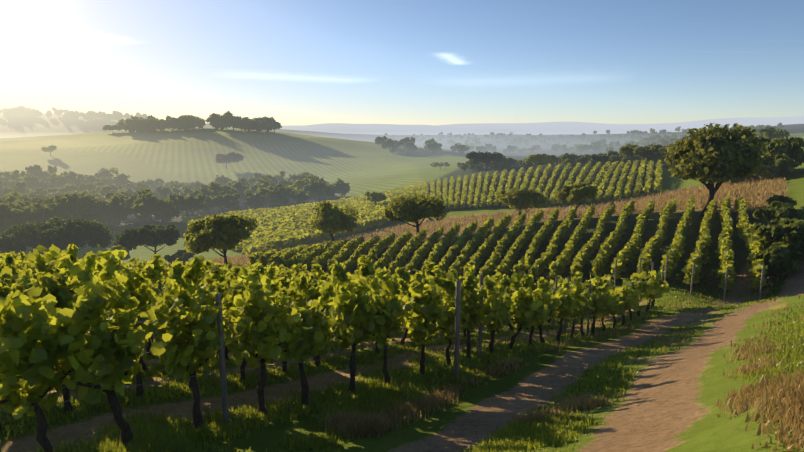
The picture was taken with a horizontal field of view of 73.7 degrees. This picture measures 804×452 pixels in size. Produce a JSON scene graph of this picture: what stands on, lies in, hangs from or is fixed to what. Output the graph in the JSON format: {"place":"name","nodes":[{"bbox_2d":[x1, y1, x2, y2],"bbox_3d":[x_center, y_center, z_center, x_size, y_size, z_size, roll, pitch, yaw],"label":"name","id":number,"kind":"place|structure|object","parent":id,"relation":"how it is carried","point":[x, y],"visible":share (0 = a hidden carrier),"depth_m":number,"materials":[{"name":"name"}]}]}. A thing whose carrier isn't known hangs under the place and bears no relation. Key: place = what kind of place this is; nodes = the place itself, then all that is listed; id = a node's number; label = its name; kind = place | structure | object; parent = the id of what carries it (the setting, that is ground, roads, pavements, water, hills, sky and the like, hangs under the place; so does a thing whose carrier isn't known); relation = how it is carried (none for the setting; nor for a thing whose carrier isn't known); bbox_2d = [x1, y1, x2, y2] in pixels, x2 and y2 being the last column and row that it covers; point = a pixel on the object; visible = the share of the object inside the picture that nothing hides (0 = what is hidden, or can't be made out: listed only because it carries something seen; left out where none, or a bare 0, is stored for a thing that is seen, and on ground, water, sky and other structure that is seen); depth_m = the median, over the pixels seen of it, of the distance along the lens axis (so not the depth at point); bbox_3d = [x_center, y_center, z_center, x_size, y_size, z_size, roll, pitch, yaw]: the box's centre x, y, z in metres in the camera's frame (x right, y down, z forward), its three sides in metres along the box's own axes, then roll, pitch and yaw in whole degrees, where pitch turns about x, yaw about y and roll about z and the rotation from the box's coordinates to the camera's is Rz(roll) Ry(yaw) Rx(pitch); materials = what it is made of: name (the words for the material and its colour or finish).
{"place":"outdoors","nodes":[
{"label":"outdoors","id":0,"kind":"place"},
{"bbox_2d":[0,282,633,419],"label":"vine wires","id":1,"kind":"structure","parent":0,"point":[254,368],"depth_m":9.24,"materials":[{"name":"grey metal"}]},
{"bbox_2d":[0,113,803,451],"bbox_3d":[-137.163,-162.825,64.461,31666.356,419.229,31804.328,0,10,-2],"label":"terrain","id":2,"kind":"structure","parent":0,"point":[670,397],"depth_m":28.27,"materials":[{"name":"green plant"}]},
{"bbox_2d":[181,182,426,255],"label":"vineyard","id":3,"kind":"object","parent":2,"relation":"on","point":[281,227],"visible":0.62,"depth_m":123.60,"materials":[{"name":"green plant"}]},
{"bbox_2d":[41,145,597,260],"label":"trees","id":4,"kind":"object","parent":2,"relation":"on","point":[219,232],"visible":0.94,"depth_m":69.08,"materials":[{"name":"green plant"}]},
{"bbox_2d":[0,299,654,451],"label":"grapevine trunks","id":5,"kind":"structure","parent":2,"relation":"on","point":[126,434],"depth_m":9.76,"materials":[{"name":"brown wood"}]},
{"bbox_2d":[0,244,619,419],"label":"vine leaves","id":6,"kind":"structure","parent":5,"relation":"attached to","point":[49,318],"depth_m":8.62,"materials":[{"name":"green plant"}]},
{"bbox_2d":[0,251,669,316],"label":"vine leaves","id":7,"kind":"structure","parent":5,"relation":"attached to","point":[629,294],"depth_m":25.07,"materials":[{"name":"green plant"}]},
{"bbox_2d":[0,125,721,264],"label":"bushes","id":8,"kind":"object","parent":2,"relation":"on","point":[59,233],"depth_m":91.78,"materials":[{"name":"green plant"}]},
{"bbox_2d":[0,259,803,451],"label":"green grass tufts","id":9,"kind":"object","parent":2,"relation":"on","point":[518,436],"visible":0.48,"depth_m":10.00,"materials":[{"name":"green plant"}]},
{"bbox_2d":[0,106,803,276],"bbox_3d":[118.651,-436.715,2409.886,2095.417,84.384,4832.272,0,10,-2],"label":"woodland tree","id":10,"kind":"object","parent":2,"relation":"on","point":[35,193],"depth_m":190.51,"materials":[{"name":"green plant"}]},
{"bbox_2d":[157,262,653,422],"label":"vineyard posts","id":11,"kind":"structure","parent":2,"relation":"on","point":[224,393],"depth_m":8.45,"materials":[{"name":"wood"}]},
{"bbox_2d":[163,123,764,263],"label":"olive tree leaves","id":12,"kind":"object","parent":2,"relation":"on","point":[724,154],"visible":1,"depth_m":52.28,"materials":[{"name":"green plant"}]},
{"bbox_2d":[204,177,785,278],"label":"dry grass strips","id":13,"kind":"object","parent":2,"relation":"on","point":[750,187],"depth_m":83.36,"materials":[{"name":"brown plant"}]},
{"bbox_2d":[248,196,767,293],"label":"vine rows","id":14,"kind":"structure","parent":2,"relation":"on","point":[323,254],"depth_m":49.73,"materials":[{"name":"green plant"}]},
{"bbox_2d":[425,159,663,208],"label":"vineyard rows","id":15,"kind":"object","parent":2,"relation":"on","point":[608,166],"visible":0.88,"depth_m":125.93,"materials":[{"name":"green plant"}]},
{"bbox_2d":[314,258,803,451],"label":"dry grass tufts","id":16,"kind":"object","parent":2,"relation":"on","point":[787,397],"depth_m":8.36,"materials":[{"name":"plant"}]},
{"bbox_2d":[454,265,663,377],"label":"vineyard posts","id":17,"kind":"object","parent":2,"relation":"on","point":[457,327],"visible":0.38,"depth_m":12.03,"materials":[{"name":"grey wood"}]},
{"bbox_2d":[614,194,764,300],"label":"vineyard posts","id":18,"kind":"object","parent":2,"relation":"on","point":[761,282],"visible":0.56,"depth_m":29.29,"materials":[{"name":"brown wood"}]},
{"bbox_2d":[0,0,803,124],"label":"sky","id":19,"kind":"structure","parent":0,"point":[291,62],"materials":[{"name":"blue"}]}
]}

